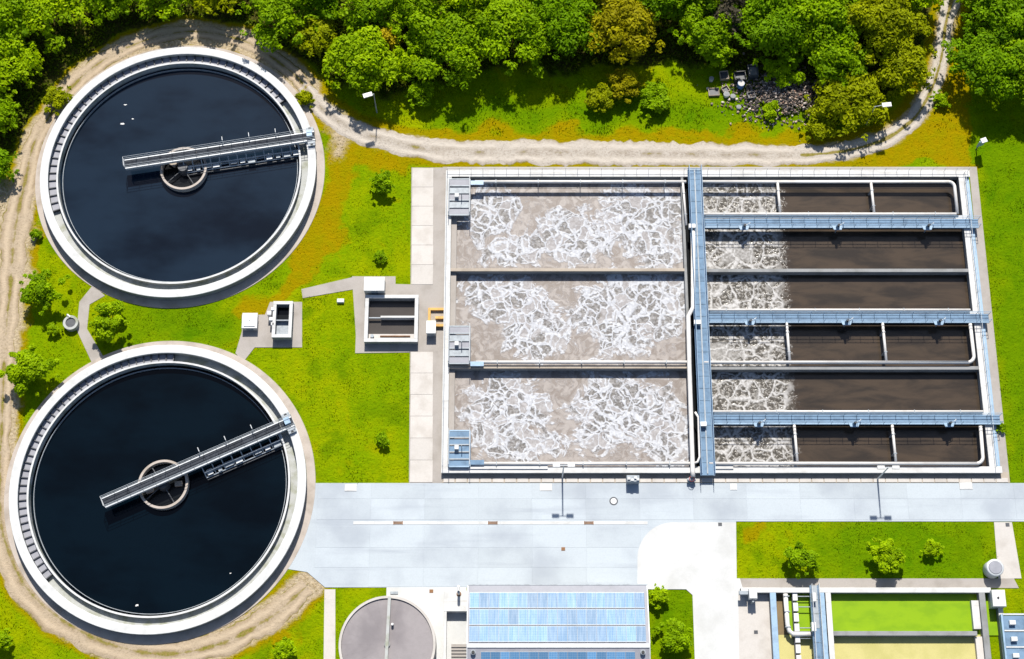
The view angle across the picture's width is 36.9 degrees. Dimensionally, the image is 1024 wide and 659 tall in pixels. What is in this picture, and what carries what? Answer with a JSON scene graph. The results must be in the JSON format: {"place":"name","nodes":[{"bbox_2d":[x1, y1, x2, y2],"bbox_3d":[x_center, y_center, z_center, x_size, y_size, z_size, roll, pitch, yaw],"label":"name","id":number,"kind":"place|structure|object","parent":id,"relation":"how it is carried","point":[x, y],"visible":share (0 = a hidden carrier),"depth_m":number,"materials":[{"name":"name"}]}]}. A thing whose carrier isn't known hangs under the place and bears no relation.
{"place":"outdoors","nodes":[
{"label":"outdoors","id":0,"kind":"place"},
{"bbox_2d":[0,25,313,658],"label":"dirt track","id":1,"kind":"structure","parent":0,"point":[278,611],"depth_m":186.05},
{"bbox_2d":[4,341,315,644],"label":"ring path","id":2,"kind":"structure","parent":0,"point":[239,611],"depth_m":178.67,"materials":[{"name":"concrete"}]},
{"bbox_2d":[35,45,324,307],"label":"ring path","id":3,"kind":"structure","parent":0,"point":[88,279],"depth_m":191.28,"materials":[{"name":"concrete"}]},
{"bbox_2d":[324,589,334,658],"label":"side path","id":4,"kind":"structure","parent":0,"point":[329,623],"depth_m":175.55,"materials":[{"name":"concrete"}]},
{"bbox_2d":[386,587,466,658],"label":"white paving","id":5,"kind":"structure","parent":0,"point":[431,605],"depth_m":175.92,"materials":[{"name":"concrete"}]},
{"bbox_2d":[339,596,436,658],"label":"lidded tank","id":6,"kind":"object","parent":5,"relation":"on","point":[394,615],"visible":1,"depth_m":173.11,"materials":[{"name":"concrete"}]},
{"bbox_2d":[409,168,445,482],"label":"service path","id":7,"kind":"structure","parent":0,"point":[428,189],"depth_m":186.32,"materials":[{"name":"concrete"}]},
{"bbox_2d":[0,0,1023,658],"bbox_3d":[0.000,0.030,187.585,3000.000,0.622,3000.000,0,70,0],"label":"ground","id":8,"kind":"structure","parent":0,"point":[950,142],"depth_m":190.69,"materials":[{"name":"green plant"}]},
{"bbox_2d":[0,33,44,101],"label":"leafy tree","id":9,"kind":"object","parent":8,"relation":"on","point":[17,51],"visible":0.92,"depth_m":194.82,"materials":[{"name":"green plant"}]},
{"bbox_2d":[0,0,44,46],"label":"leafy tree","id":10,"kind":"object","parent":8,"relation":"on","point":[8,21],"visible":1,"depth_m":194.98,"materials":[{"name":"green plant"}]},
{"bbox_2d":[0,343,59,397],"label":"bush","id":11,"kind":"object","parent":8,"relation":"on","point":[27,367],"visible":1,"depth_m":182.36,"materials":[{"name":"green plant"}]},
{"bbox_2d":[19,268,70,315],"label":"bush","id":12,"kind":"object","parent":8,"relation":"on","point":[38,290],"visible":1,"depth_m":186.11,"materials":[{"name":"green plant"}]},
{"bbox_2d":[2,0,92,55],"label":"leafy tree","id":13,"kind":"object","parent":8,"relation":"on","point":[65,8],"visible":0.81,"depth_m":196.32,"materials":[{"name":"green plant"}]},
{"bbox_2d":[77,287,104,361],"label":"footpath","id":14,"kind":"structure","parent":8,"relation":"on","point":[92,295],"depth_m":187.77,"materials":[{"name":"concrete"}]},
{"bbox_2d":[88,300,129,342],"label":"bush","id":15,"kind":"object","parent":8,"relation":"on","point":[104,329],"visible":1,"depth_m":184.98,"materials":[{"name":"green plant"}]},
{"bbox_2d":[79,0,141,25],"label":"leafy tree","id":16,"kind":"object","parent":8,"relation":"on","point":[116,8],"visible":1,"depth_m":198.23,"materials":[{"name":"green plant"}]},
{"bbox_2d":[9,345,306,634],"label":"settling tank","id":17,"kind":"object","parent":8,"relation":"on","point":[59,404],"visible":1,"depth_m":179.98,"materials":[{"name":"grey concrete"}]},
{"bbox_2d":[31,366,287,615],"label":"water","id":18,"kind":"structure","parent":17,"relation":"in","point":[201,541],"depth_m":180.81,"materials":[{"name":"black liquid"}]},
{"bbox_2d":[138,460,188,509],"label":"well","id":19,"kind":"object","parent":17,"relation":"in","point":[171,494],"visible":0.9,"depth_m":180.88,"materials":[{"name":"concrete"}]},
{"bbox_2d":[100,412,296,508],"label":"scraper bridge","id":20,"kind":"structure","parent":17,"relation":"on","point":[286,423],"depth_m":180.64,"materials":[{"name":"metal"}]},
{"bbox_2d":[126,0,194,21],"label":"leafy tree","id":21,"kind":"object","parent":8,"relation":"on","point":[168,11],"visible":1,"depth_m":198.27,"materials":[{"name":"green plant"}]},
{"bbox_2d":[40,47,316,299],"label":"settling tank","id":22,"kind":"object","parent":8,"relation":"on","point":[86,99],"visible":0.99,"depth_m":193.97,"materials":[{"name":"grey concrete"}]},
{"bbox_2d":[60,68,298,281],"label":"water","id":23,"kind":"structure","parent":22,"relation":"in","point":[148,223],"depth_m":194.36,"materials":[{"name":"black liquid"}]},
{"bbox_2d":[160,147,207,191],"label":"well","id":24,"kind":"object","parent":22,"relation":"in","point":[175,177],"visible":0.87,"depth_m":194.43,"materials":[{"name":"concrete"}]},
{"bbox_2d":[122,127,315,176],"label":"scraper bridge","id":25,"kind":"structure","parent":22,"relation":"on","point":[308,135],"depth_m":193.99,"materials":[{"name":"metal"}]},
{"bbox_2d":[236,302,301,358],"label":"apron","id":26,"kind":"object","parent":8,"relation":"on","point":[249,342],"visible":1,"depth_m":187.12,"materials":[{"name":"concrete"}]},
{"bbox_2d":[267,301,293,339],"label":"outlet chamber","id":27,"kind":"object","parent":26,"relation":"on","point":[280,314],"visible":1,"depth_m":187.12,"materials":[{"name":"grey concrete"}]},
{"bbox_2d":[235,0,318,53],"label":"leafy tree","id":28,"kind":"object","parent":8,"relation":"on","point":[279,11],"visible":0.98,"depth_m":196.36,"materials":[{"name":"green plant"}]},
{"bbox_2d":[287,13,341,57],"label":"leafy tree","id":29,"kind":"object","parent":8,"relation":"on","point":[325,35],"visible":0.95,"depth_m":197.38,"materials":[{"name":"green plant"}]},
{"bbox_2d":[301,277,352,297],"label":"footpath","id":30,"kind":"structure","parent":8,"relation":"on","point":[335,286],"depth_m":189.27,"materials":[{"name":"concrete"}]},
{"bbox_2d":[321,24,401,97],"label":"leafy tree","id":31,"kind":"object","parent":8,"relation":"on","point":[357,52],"visible":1,"depth_m":194.14,"materials":[{"name":"green plant"}]},
{"bbox_2d":[326,0,404,32],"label":"leafy tree","id":32,"kind":"object","parent":8,"relation":"on","point":[360,15],"visible":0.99,"depth_m":195.88,"materials":[{"name":"green plant"}]},
{"bbox_2d":[352,276,442,352],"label":"chamber apron","id":33,"kind":"object","parent":8,"relation":"on","point":[430,296],"visible":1,"depth_m":188.30,"materials":[{"name":"concrete"}]},
{"bbox_2d":[364,295,418,344],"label":"inlet chamber","id":34,"kind":"object","parent":33,"relation":"on","point":[391,320],"visible":1,"depth_m":187.59,"materials":[{"name":"grey concrete"}]},
{"bbox_2d":[389,46,425,82],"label":"leafy tree","id":35,"kind":"object","parent":8,"relation":"on","point":[409,58],"visible":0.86,"depth_m":195.83,"materials":[{"name":"green plant"}]},
{"bbox_2d":[384,0,459,46],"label":"leafy tree","id":36,"kind":"object","parent":8,"relation":"on","point":[417,12],"visible":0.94,"depth_m":195.53,"materials":[{"name":"green plant"}]},
{"bbox_2d":[404,76,443,108],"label":"scrub bush","id":37,"kind":"object","parent":8,"relation":"on","point":[418,89],"visible":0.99,"depth_m":196.19,"materials":[{"name":"green plant"}]},
{"bbox_2d":[406,7,489,90],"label":"leafy tree","id":38,"kind":"object","parent":8,"relation":"on","point":[454,38],"visible":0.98,"depth_m":194.51,"materials":[{"name":"green plant"}]},
{"bbox_2d":[443,591,466,658],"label":"stairwell","id":39,"kind":"object","parent":8,"relation":"on","point":[454,602],"visible":0.68,"depth_m":174.90,"materials":[{"name":"white concrete"}]},
{"bbox_2d":[438,0,490,21],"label":"leafy tree","id":40,"kind":"object","parent":8,"relation":"on","point":[466,8],"visible":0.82,"depth_m":195.81,"materials":[{"name":"green plant"}]},
{"bbox_2d":[0,0,1019,159],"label":"undergrowth","id":41,"kind":"object","parent":8,"relation":"on","point":[377,23],"visible":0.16,"depth_m":199.87,"materials":[{"name":"green plant"}]},
{"bbox_2d":[463,0,558,77],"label":"leafy tree","id":42,"kind":"object","parent":8,"relation":"on","point":[497,17],"visible":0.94,"depth_m":194.59,"materials":[{"name":"green plant"}]},
{"bbox_2d":[466,584,650,658],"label":"solar building","id":43,"kind":"structure","parent":8,"relation":"on","point":[557,621],"depth_m":171.40,"materials":[{"name":"metal"}]},
{"bbox_2d":[521,0,609,59],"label":"leafy tree","id":44,"kind":"object","parent":8,"relation":"on","point":[560,34],"visible":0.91,"depth_m":195.07,"materials":[{"name":"green plant"}]},
{"bbox_2d":[584,82,619,112],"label":"scrub bush","id":45,"kind":"object","parent":8,"relation":"on","point":[604,98],"visible":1,"depth_m":196.18,"materials":[{"name":"green plant"}]},
{"bbox_2d":[579,0,664,64],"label":"leafy tree","id":46,"kind":"object","parent":8,"relation":"on","point":[633,18],"visible":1,"depth_m":194.97,"materials":[{"name":"green plant"}]},
{"bbox_2d":[605,68,645,103],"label":"scrub bush","id":47,"kind":"object","parent":8,"relation":"on","point":[629,78],"visible":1,"depth_m":196.19,"materials":[{"name":"green plant"}]},
{"bbox_2d":[637,81,670,117],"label":"scrub bush","id":48,"kind":"object","parent":8,"relation":"on","point":[659,102],"visible":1,"depth_m":196.32,"materials":[{"name":"green plant"}]},
{"bbox_2d":[635,0,693,22],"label":"leafy tree","id":49,"kind":"object","parent":8,"relation":"on","point":[655,5],"visible":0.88,"depth_m":196.79,"materials":[{"name":"green plant"}]},
{"bbox_2d":[651,617,691,652],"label":"bush","id":50,"kind":"object","parent":8,"relation":"on","point":[675,638],"visible":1,"depth_m":173.38,"materials":[{"name":"green plant"}]},
{"bbox_2d":[637,522,741,658],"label":"forecourt","id":51,"kind":"structure","parent":8,"relation":"on","point":[697,561],"depth_m":177.46,"materials":[{"name":"concrete"}]},
{"bbox_2d":[667,0,743,58],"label":"leafy tree","id":52,"kind":"object","parent":8,"relation":"on","point":[709,34],"visible":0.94,"depth_m":196.24,"materials":[{"name":"green plant"}]},
{"bbox_2d":[443,167,968,173],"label":"top apron","id":53,"kind":"object","parent":8,"relation":"on","point":[444,169],"visible":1,"depth_m":194.73,"materials":[{"name":"concrete"}]},
{"bbox_2d":[441,170,1002,473],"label":"aeration tank","id":54,"kind":"object","parent":8,"relation":"on","point":[979,368],"visible":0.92,"depth_m":188.40,"materials":[{"name":"grey concrete"}]},
{"bbox_2d":[448,175,482,215],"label":"gate platform","id":55,"kind":"structure","parent":54,"relation":"on","point":[459,190],"depth_m":192.08,"materials":[{"name":"metal"}]},
{"bbox_2d":[448,323,483,365],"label":"gate platform","id":56,"kind":"structure","parent":54,"relation":"on","point":[459,345],"depth_m":185.41,"materials":[{"name":"metal"}]},
{"bbox_2d":[448,428,483,467],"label":"gate platform","id":57,"kind":"structure","parent":54,"relation":"on","point":[459,457],"depth_m":181.05,"materials":[{"name":"blue metal"}]},
{"bbox_2d":[450,180,682,272],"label":"water","id":58,"kind":"structure","parent":54,"relation":"in","point":[568,225],"depth_m":192.50,"materials":[{"name":"grey liquid"}]},
{"bbox_2d":[449,273,686,364],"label":"water","id":59,"kind":"structure","parent":54,"relation":"in","point":[574,316],"depth_m":188.49,"materials":[{"name":"grey liquid"}]},
{"bbox_2d":[448,371,689,465],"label":"water","id":60,"kind":"structure","parent":54,"relation":"in","point":[573,416],"depth_m":184.27,"materials":[{"name":"grey liquid"}]},
{"bbox_2d":[475,179,685,187],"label":"air pipe","id":61,"kind":"object","parent":54,"relation":"attached to","point":[580,181],"visible":1,"depth_m":192.89,"materials":[{"name":"metal"}]},
{"bbox_2d":[476,360,686,364],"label":"air pipe","id":62,"kind":"object","parent":54,"relation":"attached to","point":[581,362],"visible":1,"depth_m":184.92,"materials":[{"name":"metal"}]},
{"bbox_2d":[484,461,689,465],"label":"air pipe","id":63,"kind":"object","parent":54,"relation":"attached to","point":[539,463],"visible":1,"depth_m":180.72,"materials":[{"name":"metal"}]},
{"bbox_2d":[684,181,702,465],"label":"water","id":64,"kind":"structure","parent":54,"relation":"in","point":[688,255],"depth_m":188.01,"materials":[{"name":"liquid"}]},
{"bbox_2d":[687,164,715,475],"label":"walkway","id":65,"kind":"structure","parent":54,"relation":"on","point":[701,333],"depth_m":186.18,"materials":[{"name":"blue metal"}]},
{"bbox_2d":[686,229,694,476],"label":"air pipe","id":66,"kind":"object","parent":65,"relation":"attached to","point":[690,391],"visible":1,"depth_m":184.42,"materials":[{"name":"grey metal"}]},
{"bbox_2d":[447,168,969,171],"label":"guard rail","id":67,"kind":"object","parent":54,"relation":"on","point":[518,169],"visible":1,"depth_m":193.28,"materials":[{"name":"metal"}]},
{"bbox_2d":[702,180,959,214],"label":"water","id":68,"kind":"structure","parent":54,"relation":"in","point":[828,197],"depth_m":193.78,"materials":[{"name":"brown liquid"}]},
{"bbox_2d":[703,180,958,216],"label":"air pipe","id":69,"kind":"object","parent":54,"relation":"attached to","point":[850,214],"visible":1,"depth_m":192.21,"materials":[{"name":"metal"}]},
{"bbox_2d":[704,223,965,268],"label":"water","id":70,"kind":"structure","parent":54,"relation":"in","point":[830,248],"depth_m":191.50,"materials":[{"name":"brown liquid"}]},
{"bbox_2d":[707,275,969,308],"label":"water","id":71,"kind":"structure","parent":54,"relation":"in","point":[838,291],"depth_m":189.54,"materials":[{"name":"brown liquid"}]},
{"bbox_2d":[704,323,975,363],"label":"air pipe","id":72,"kind":"object","parent":54,"relation":"attached to","point":[789,361],"visible":1,"depth_m":184.93,"materials":[{"name":"metal"}]},
{"bbox_2d":[709,318,975,365],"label":"water","id":73,"kind":"structure","parent":54,"relation":"in","point":[840,342],"depth_m":187.32,"materials":[{"name":"brown liquid"}]},
{"bbox_2d":[704,216,980,227],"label":"walkway","id":74,"kind":"structure","parent":54,"relation":"on","point":[845,223],"depth_m":190.86,"materials":[{"name":"blue metal"}]},
{"bbox_2d":[711,372,980,409],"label":"water","id":75,"kind":"structure","parent":54,"relation":"in","point":[845,390],"depth_m":185.28,"materials":[{"name":"brown liquid"}]},
{"bbox_2d":[709,424,984,464],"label":"air pipe","id":76,"kind":"object","parent":54,"relation":"attached to","point":[894,454],"visible":1,"depth_m":180.74,"materials":[{"name":"metal"}]},
{"bbox_2d":[713,410,982,413],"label":"air pipe","id":77,"kind":"object","parent":54,"relation":"attached to","point":[847,411],"visible":0.94,"depth_m":182.92,"materials":[{"name":"metal"}]},
{"bbox_2d":[713,419,986,465],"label":"water","id":78,"kind":"structure","parent":54,"relation":"in","point":[846,443],"depth_m":183.07,"materials":[{"name":"brown liquid"}]},
{"bbox_2d":[709,311,991,322],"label":"walkway","id":79,"kind":"structure","parent":54,"relation":"on","point":[839,318],"depth_m":186.85,"materials":[{"name":"blue metal"}]},
{"bbox_2d":[713,413,1002,424],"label":"walkway","id":80,"kind":"structure","parent":54,"relation":"on","point":[895,419],"depth_m":182.55,"materials":[{"name":"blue metal"}]},
{"bbox_2d":[442,472,1009,482],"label":"tank apron","id":81,"kind":"object","parent":8,"relation":"on","point":[1003,477],"visible":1,"depth_m":181.18,"materials":[{"name":"beige concrete"}]},
{"bbox_2d":[701,0,755,37],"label":"leafy tree","id":82,"kind":"object","parent":8,"relation":"on","point":[729,7],"visible":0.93,"depth_m":196.54,"materials":[{"name":"plant"}]},
{"bbox_2d":[738,594,771,658],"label":"basin slab","id":83,"kind":"structure","parent":8,"relation":"on","point":[755,615],"depth_m":175.35,"materials":[{"name":"concrete"}]},
{"bbox_2d":[697,52,824,130],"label":"rubble pile","id":84,"kind":"object","parent":8,"relation":"on","point":[771,88],"visible":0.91,"depth_m":197.38,"materials":[{"name":"grey stone"}]},
{"bbox_2d":[729,0,811,65],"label":"leafy tree","id":85,"kind":"object","parent":8,"relation":"on","point":[780,26],"visible":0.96,"depth_m":195.07,"materials":[{"name":"green plant"}]},
{"bbox_2d":[759,48,805,88],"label":"scrub bush","id":86,"kind":"object","parent":8,"relation":"on","point":[782,72],"visible":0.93,"depth_m":196.74,"materials":[{"name":"green plant"}]},
{"bbox_2d":[782,540,819,578],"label":"bush","id":87,"kind":"object","parent":8,"relation":"on","point":[799,555],"visible":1,"depth_m":175.65,"materials":[{"name":"green plant"}]},
{"bbox_2d":[773,0,861,51],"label":"leafy tree","id":88,"kind":"object","parent":8,"relation":"on","point":[834,21],"visible":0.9,"depth_m":194.63,"materials":[{"name":"green plant"}]},
{"bbox_2d":[799,109,837,140],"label":"scrub bush","id":89,"kind":"object","parent":8,"relation":"on","point":[818,127],"visible":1,"depth_m":195.03,"materials":[{"name":"green plant"}]},
{"bbox_2d":[795,27,871,86],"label":"leafy tree","id":90,"kind":"object","parent":8,"relation":"on","point":[829,57],"visible":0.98,"depth_m":194.81,"materials":[{"name":"green plant"}]},
{"bbox_2d":[804,66,896,141],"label":"leafy tree","id":91,"kind":"object","parent":8,"relation":"on","point":[835,100],"visible":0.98,"depth_m":194.24,"materials":[{"name":"green plant"}]},
{"bbox_2d":[740,588,1004,658],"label":"sludge basin","id":92,"kind":"object","parent":8,"relation":"on","point":[979,619],"visible":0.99,"depth_m":174.85,"materials":[{"name":"grey concrete"}]},
{"bbox_2d":[778,635,813,658],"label":"sludge bed","id":93,"kind":"object","parent":92,"relation":"in","point":[786,646],"visible":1,"depth_m":174.60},
{"bbox_2d":[809,584,824,658],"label":"walkway","id":94,"kind":"structure","parent":92,"relation":"on","point":[817,627],"depth_m":173.88,"materials":[{"name":"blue metal"}]},
{"bbox_2d":[831,594,980,634],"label":"water","id":95,"kind":"structure","parent":92,"relation":"in","point":[901,612],"depth_m":175.90,"materials":[{"name":"green liquid"}]},
{"bbox_2d":[834,635,980,658],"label":"sludge bed","id":96,"kind":"object","parent":92,"relation":"in","point":[904,647],"visible":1,"depth_m":174.57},
{"bbox_2d":[865,536,905,573],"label":"bush","id":97,"kind":"object","parent":8,"relation":"on","point":[893,559],"visible":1,"depth_m":175.79,"materials":[{"name":"green plant"}]},
{"bbox_2d":[842,0,932,64],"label":"leafy tree","id":98,"kind":"object","parent":8,"relation":"on","point":[877,19],"visible":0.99,"depth_m":194.44,"materials":[{"name":"green plant"}]},
{"bbox_2d":[873,33,937,95],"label":"leafy tree","id":99,"kind":"object","parent":8,"relation":"on","point":[909,64],"visible":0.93,"depth_m":194.51,"materials":[{"name":"green plant"}]},
{"bbox_2d":[941,20,1023,100],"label":"leafy tree","id":100,"kind":"object","parent":8,"relation":"on","point":[985,56],"visible":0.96,"depth_m":193.36,"materials":[{"name":"green plant"}]},
{"bbox_2d":[969,167,1009,477],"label":"side apron","id":101,"kind":"object","parent":8,"relation":"on","point":[986,300],"visible":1,"depth_m":188.28,"materials":[{"name":"concrete"}]},
{"bbox_2d":[960,0,1023,51],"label":"leafy tree","id":102,"kind":"object","parent":8,"relation":"on","point":[1011,15],"visible":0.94,"depth_m":194.70,"materials":[{"name":"green plant"}]},
{"bbox_2d":[994,36,1023,105],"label":"leafy tree","id":103,"kind":"object","parent":8,"relation":"on","point":[1019,83],"visible":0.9,"depth_m":193.17,"materials":[{"name":"green plant"}]},
{"bbox_2d":[999,613,1023,658],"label":"building roof","id":104,"kind":"structure","parent":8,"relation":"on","point":[1013,644],"depth_m":173.46,"materials":[{"name":"blue metal"}]},
{"bbox_2d":[298,0,960,166],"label":"gravel track","id":105,"kind":"structure","parent":0,"point":[581,151],"depth_m":195.68,"materials":[{"name":"beige gravel"}]},
{"bbox_2d":[288,483,1023,586],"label":"yard road","id":106,"kind":"structure","parent":0,"point":[338,548],"depth_m":179.67,"materials":[{"name":"concrete"}]},
{"bbox_2d":[353,521,647,524],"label":"drain channel","id":107,"kind":"object","parent":106,"relation":"on","point":[498,522],"visible":1,"depth_m":179.46,"materials":[{"name":"white concrete"}]},
{"bbox_2d":[740,578,1018,587],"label":"pavement","id":108,"kind":"structure","parent":0,"point":[883,583],"depth_m":177.14,"materials":[{"name":"concrete"}]},
{"bbox_2d":[994,522,1020,577],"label":"garden path","id":109,"kind":"structure","parent":0,"point":[1006,552],"depth_m":178.38,"materials":[{"name":"concrete"}]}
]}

